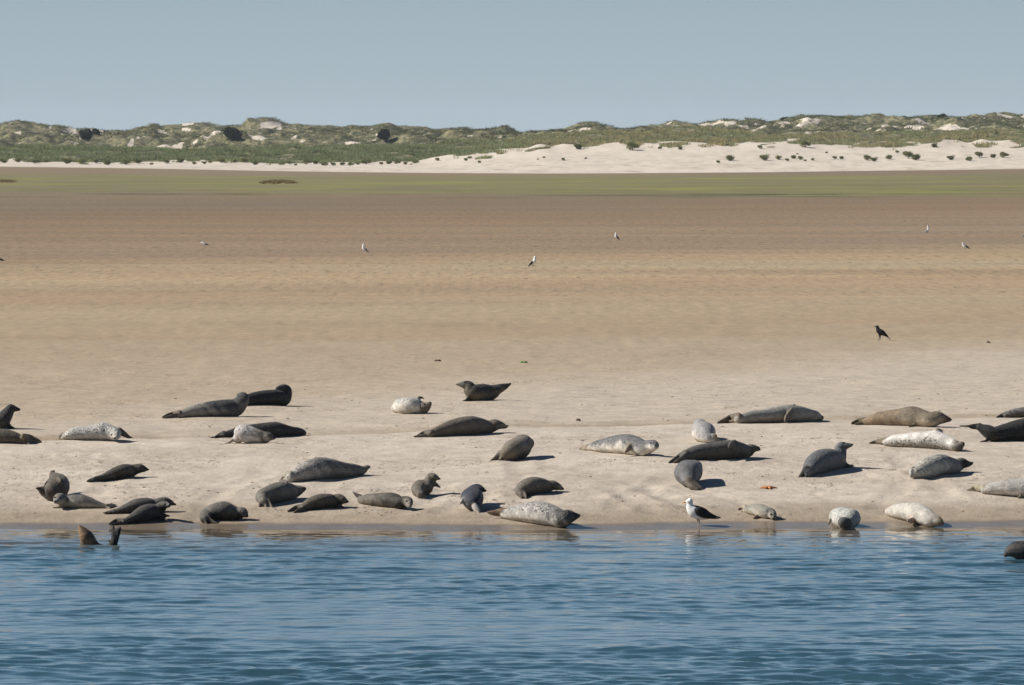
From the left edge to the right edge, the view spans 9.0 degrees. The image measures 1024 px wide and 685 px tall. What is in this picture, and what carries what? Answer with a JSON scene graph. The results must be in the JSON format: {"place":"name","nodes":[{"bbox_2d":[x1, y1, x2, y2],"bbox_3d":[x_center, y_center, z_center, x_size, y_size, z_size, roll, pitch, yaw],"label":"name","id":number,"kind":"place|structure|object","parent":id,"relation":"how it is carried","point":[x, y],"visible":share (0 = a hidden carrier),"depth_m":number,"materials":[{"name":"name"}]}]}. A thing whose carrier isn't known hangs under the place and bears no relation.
{"place":"outdoors","nodes":[
{"label":"outdoors","id":0,"kind":"place"},
{"bbox_2d":[0,112,1023,529],"bbox_3d":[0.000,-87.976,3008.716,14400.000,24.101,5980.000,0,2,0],"label":"ground","id":1,"kind":"structure","parent":0,"point":[706,286],"depth_m":178.26,"materials":[{"name":"beige sand"}]},
{"bbox_2d":[0,179,16,182],"bbox_3d":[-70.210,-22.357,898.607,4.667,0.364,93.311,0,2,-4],"label":"saltmarsh tussock","id":2,"kind":"object","parent":1,"relation":"on","point":[6,181],"visible":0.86,"depth_m":879.78,"materials":[{"name":"plant"}]},
{"bbox_2d":[0,404,19,428],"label":"seal","id":3,"kind":"object","parent":1,"relation":"on","point":[7,413],"visible":0.99,"depth_m":112.18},
{"bbox_2d":[13,157,23,162],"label":"shrub","id":4,"kind":"object","parent":1,"relation":"on","point":[17,159],"visible":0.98,"depth_m":1250.34,"materials":[{"name":"green plant"}]},
{"bbox_2d":[0,429,41,443],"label":"seal","id":5,"kind":"object","parent":1,"relation":"on","point":[9,436],"visible":1,"depth_m":108.59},
{"bbox_2d":[36,470,69,500],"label":"seal","id":6,"kind":"object","parent":1,"relation":"on","point":[53,486],"visible":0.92,"depth_m":100.00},
{"bbox_2d":[61,157,73,163],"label":"shrub","id":7,"kind":"object","parent":1,"relation":"on","point":[67,160],"visible":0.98,"depth_m":1239.82,"materials":[{"name":"green plant"}]},
{"bbox_2d":[77,158,86,163],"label":"shrub","id":8,"kind":"object","parent":1,"relation":"on","point":[80,160],"visible":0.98,"depth_m":1245.27,"materials":[{"name":"green plant"}]},
{"bbox_2d":[52,493,115,508],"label":"seal","id":9,"kind":"object","parent":1,"relation":"on","point":[61,500],"visible":1,"depth_m":99.25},
{"bbox_2d":[79,129,92,139],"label":"tree","id":10,"kind":"object","parent":1,"relation":"on","point":[86,134],"visible":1,"depth_m":1544.42,"materials":[{"name":"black plant"}]},
{"bbox_2d":[58,423,132,439],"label":"seal","id":11,"kind":"object","parent":1,"relation":"on","point":[102,431],"visible":1,"depth_m":109.53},
{"bbox_2d":[92,128,99,134],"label":"tree","id":12,"kind":"object","parent":1,"relation":"on","point":[95,131],"visible":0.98,"depth_m":1622.46,"materials":[{"name":"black plant"}]},
{"bbox_2d":[86,464,148,481],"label":"seal","id":13,"kind":"object","parent":1,"relation":"on","point":[121,471],"visible":1,"depth_m":102.94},
{"bbox_2d":[122,159,129,164],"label":"shrub","id":14,"kind":"object","parent":1,"relation":"on","point":[125,161],"visible":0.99,"depth_m":1245.57,"materials":[{"name":"green plant"}]},
{"bbox_2d":[132,157,142,162],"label":"shrub","id":15,"kind":"object","parent":1,"relation":"on","point":[137,160],"visible":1,"depth_m":1250.18,"materials":[{"name":"green plant"}]},
{"bbox_2d":[103,497,175,513],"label":"seal","id":16,"kind":"object","parent":1,"relation":"on","point":[131,506],"visible":0.81,"depth_m":98.72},
{"bbox_2d":[109,501,170,524],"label":"seal","id":17,"kind":"object","parent":1,"relation":"on","point":[147,512],"visible":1,"depth_m":97.86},
{"bbox_2d":[162,392,248,418],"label":"seal","id":18,"kind":"object","parent":1,"relation":"on","point":[236,406],"visible":1,"depth_m":115.84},
{"bbox_2d":[200,501,248,523],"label":"seal","id":19,"kind":"object","parent":1,"relation":"on","point":[221,510],"visible":1,"depth_m":98.00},
{"bbox_2d":[223,127,241,140],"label":"tree","id":20,"kind":"object","parent":1,"relation":"on","point":[232,133],"visible":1,"depth_m":1494.38,"materials":[{"name":"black plant"}]},
{"bbox_2d":[222,424,275,443],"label":"seal","id":21,"kind":"object","parent":1,"relation":"on","point":[246,434],"visible":1,"depth_m":108.95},
{"bbox_2d":[210,422,305,437],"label":"seal","id":22,"kind":"object","parent":1,"relation":"on","point":[277,429],"visible":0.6,"depth_m":110.55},
{"bbox_2d":[247,384,291,405],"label":"seal","id":23,"kind":"object","parent":1,"relation":"on","point":[280,395],"visible":0.75,"depth_m":120.06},
{"bbox_2d":[260,178,299,183],"bbox_3d":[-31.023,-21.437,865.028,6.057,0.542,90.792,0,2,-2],"label":"saltmarsh tussock","id":24,"kind":"object","parent":1,"relation":"on","point":[278,181],"visible":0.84,"depth_m":850.60,"materials":[{"name":"brown plant"}]},
{"bbox_2d":[255,479,305,507],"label":"seal","id":25,"kind":"object","parent":1,"relation":"on","point":[281,490],"visible":1,"depth_m":99.76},
{"bbox_2d":[302,159,311,163],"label":"shrub","id":26,"kind":"object","parent":1,"relation":"on","point":[306,161],"visible":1,"depth_m":1246.14,"materials":[{"name":"green plant"}]},
{"bbox_2d":[287,494,348,512],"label":"seal","id":27,"kind":"object","parent":1,"relation":"on","point":[318,501],"visible":1,"depth_m":99.08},
{"bbox_2d":[281,457,369,481],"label":"seal","id":28,"kind":"object","parent":1,"relation":"on","point":[316,468],"visible":0.98,"depth_m":102.62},
{"bbox_2d":[361,158,371,163],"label":"shrub","id":29,"kind":"object","parent":1,"relation":"on","point":[363,161],"visible":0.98,"depth_m":1249.72,"materials":[{"name":"green plant"}]},
{"bbox_2d":[352,491,412,508],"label":"seal","id":30,"kind":"object","parent":1,"relation":"on","point":[391,500],"visible":1,"depth_m":99.24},
{"bbox_2d":[377,129,389,141],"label":"tree","id":31,"kind":"object","parent":1,"relation":"on","point":[383,134],"visible":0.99,"depth_m":1492.58,"materials":[{"name":"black plant"}]},
{"bbox_2d":[391,396,431,413],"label":"seal","id":32,"kind":"object","parent":1,"relation":"on","point":[410,405],"visible":1,"depth_m":117.50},
{"bbox_2d":[411,473,440,498],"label":"seal","id":33,"kind":"object","parent":1,"relation":"on","point":[426,485],"visible":1,"depth_m":100.63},
{"bbox_2d":[413,416,507,436],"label":"seal","id":34,"kind":"object","parent":1,"relation":"on","point":[469,425],"visible":1,"depth_m":110.69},
{"bbox_2d":[460,484,486,512],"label":"seal","id":35,"kind":"object","parent":1,"relation":"on","point":[472,497],"visible":1,"depth_m":98.84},
{"bbox_2d":[456,381,510,400],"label":"seal","id":36,"kind":"object","parent":1,"relation":"on","point":[476,392],"visible":1,"depth_m":122.01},
{"bbox_2d":[30,367,974,513],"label":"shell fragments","id":37,"kind":"object","parent":1,"relation":"on","point":[526,467],"visible":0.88,"depth_m":104.08,"materials":[{"name":"white"}]},
{"bbox_2d":[0,125,1023,164],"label":"marram grass","id":38,"kind":"structure","parent":1,"relation":"on","point":[355,153],"depth_m":1288.23,"materials":[{"name":"green plant"}]},
{"bbox_2d":[0,113,1023,147],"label":"dune grass","id":39,"kind":"structure","parent":1,"relation":"on","point":[400,129],"depth_m":1655.03,"materials":[{"name":"green plant"}]},
{"bbox_2d":[490,434,533,460],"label":"seal","id":40,"kind":"object","parent":1,"relation":"on","point":[519,447],"visible":1,"depth_m":105.66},
{"bbox_2d":[12,389,1020,516],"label":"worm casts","id":41,"kind":"object","parent":1,"relation":"on","point":[476,461],"visible":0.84,"depth_m":106.21,"materials":[{"name":"brown sand"}]},
{"bbox_2d":[528,256,535,266],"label":"gull","id":42,"kind":"object","parent":1,"relation":"on","point":[533,261],"visible":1,"depth_m":253.23,"materials":[{"name":"white"}]},
{"bbox_2d":[487,501,580,527],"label":"seal","id":43,"kind":"object","parent":1,"relation":"on","point":[541,513],"visible":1,"depth_m":97.38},
{"bbox_2d":[515,477,563,498],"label":"seal","id":44,"kind":"object","parent":1,"relation":"on","point":[526,487],"visible":1,"depth_m":100.60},
{"bbox_2d":[573,142,584,148],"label":"shrub","id":45,"kind":"object","parent":1,"relation":"on","point":[578,146],"visible":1,"depth_m":1248.20,"materials":[{"name":"green plant"}]},
{"bbox_2d":[579,434,658,455],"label":"seal","id":46,"kind":"object","parent":1,"relation":"on","point":[629,444],"visible":1,"depth_m":106.56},
{"bbox_2d":[626,142,639,149],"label":"shrub","id":47,"kind":"object","parent":1,"relation":"on","point":[631,145],"visible":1,"depth_m":1238.27,"materials":[{"name":"green plant"}]},
{"bbox_2d":[674,460,702,490],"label":"seal","id":48,"kind":"object","parent":1,"relation":"on","point":[688,473],"visible":1,"depth_m":102.02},
{"bbox_2d":[692,418,722,442],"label":"seal","id":49,"kind":"object","parent":1,"relation":"on","point":[704,431],"visible":0.99,"depth_m":109.47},
{"bbox_2d":[668,440,760,462],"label":"seal","id":50,"kind":"object","parent":1,"relation":"on","point":[727,449],"visible":0.94,"depth_m":105.63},
{"bbox_2d":[726,155,733,160],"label":"shrub","id":51,"kind":"object","parent":1,"relation":"on","point":[730,158],"visible":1,"depth_m":1207.34,"materials":[{"name":"green plant"}]},
{"bbox_2d":[738,504,776,519],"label":"seal","id":52,"kind":"object","parent":1,"relation":"on","point":[761,511],"visible":1,"depth_m":98.38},
{"bbox_2d":[759,154,768,159],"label":"shrub","id":53,"kind":"object","parent":1,"relation":"on","point":[764,157],"visible":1,"depth_m":1207.06,"materials":[{"name":"green plant"}]},
{"bbox_2d":[760,486,776,488],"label":"starfish","id":54,"kind":"object","parent":1,"relation":"on","point":[767,487],"visible":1,"depth_m":101.90},
{"bbox_2d":[717,404,823,423],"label":"seal","id":55,"kind":"object","parent":1,"relation":"on","point":[787,413],"visible":1,"depth_m":114.39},
{"bbox_2d":[799,141,810,146],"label":"shrub","id":56,"kind":"object","parent":1,"relation":"on","point":[805,143],"visible":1,"depth_m":1239.22,"materials":[{"name":"green plant"}]},
{"bbox_2d":[798,442,852,476],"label":"seal","id":57,"kind":"object","parent":1,"relation":"on","point":[820,461],"visible":1,"depth_m":103.95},
{"bbox_2d":[876,325,890,339],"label":"crow","id":58,"kind":"object","parent":1,"relation":"on","point":[879,331],"visible":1,"depth_m":159.03,"materials":[{"name":"black"}]},
{"bbox_2d":[851,406,951,426],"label":"seal","id":59,"kind":"object","parent":1,"relation":"on","point":[911,416],"visible":1,"depth_m":113.39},
{"bbox_2d":[902,151,912,157],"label":"shrub","id":60,"kind":"object","parent":1,"relation":"on","point":[908,153],"visible":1,"depth_m":1211.07,"materials":[{"name":"green plant"}]},
{"bbox_2d":[885,502,943,526],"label":"seal","id":61,"kind":"object","parent":1,"relation":"on","point":[915,512],"visible":1,"depth_m":97.92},
{"bbox_2d":[911,154,920,159],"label":"shrub","id":62,"kind":"object","parent":1,"relation":"on","point":[915,157],"visible":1,"depth_m":1205.00,"materials":[{"name":"green plant"}]},
{"bbox_2d":[869,428,964,450],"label":"seal","id":63,"kind":"object","parent":1,"relation":"on","point":[937,438],"visible":1,"depth_m":108.23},
{"bbox_2d":[909,454,972,478],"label":"seal","id":64,"kind":"object","parent":1,"relation":"on","point":[933,466],"visible":1,"depth_m":103.49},
{"bbox_2d":[974,151,982,156],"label":"shrub","id":65,"kind":"object","parent":1,"relation":"on","point":[978,153],"visible":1,"depth_m":1210.26,"materials":[{"name":"green plant"}]},
{"bbox_2d":[960,418,1023,441],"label":"seal","id":66,"kind":"object","parent":1,"relation":"on","point":[1012,430],"visible":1,"depth_m":110.00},
{"bbox_2d":[967,478,1023,497],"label":"seal","id":67,"kind":"object","parent":1,"relation":"on","point":[1014,487],"visible":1,"depth_m":100.92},
{"bbox_2d":[1000,152,1008,157],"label":"shrub","id":68,"kind":"object","parent":1,"relation":"on","point":[1004,155],"visible":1,"depth_m":1209.25,"materials":[{"name":"green plant"}]},
{"bbox_2d":[996,407,1023,417],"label":"seal","id":69,"kind":"object","parent":1,"relation":"on","point":[1016,413],"visible":1,"depth_m":116.85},
{"bbox_2d":[0,525,1023,684],"bbox_3d":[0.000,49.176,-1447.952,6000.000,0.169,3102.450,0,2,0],"label":"water","id":70,"kind":"structure","parent":0,"point":[704,606],"depth_m":80.71,"materials":[{"name":"blue liquid"}]},
{"bbox_2d":[78,525,120,544],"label":"seal","id":71,"kind":"object","parent":70,"relation":"on","point":[86,536],"visible":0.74,"depth_m":93.24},
{"bbox_2d":[683,498,720,525],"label":"gull","id":72,"kind":"object","parent":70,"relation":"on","point":[699,513],"visible":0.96,"depth_m":97.56,"materials":[{"name":"white"}]},
{"bbox_2d":[828,507,860,528],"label":"seal","id":73,"kind":"object","parent":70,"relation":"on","point":[844,518],"visible":1,"depth_m":97.21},
{"bbox_2d":[1003,541,1023,558],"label":"seal","id":74,"kind":"object","parent":70,"relation":"on","point":[1015,550],"visible":1,"depth_m":89.93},
{"bbox_2d":[0,0,1023,131],"label":"sky","id":75,"kind":"structure","parent":0,"point":[524,65],"materials":[{"name":"blue"}]}
]}

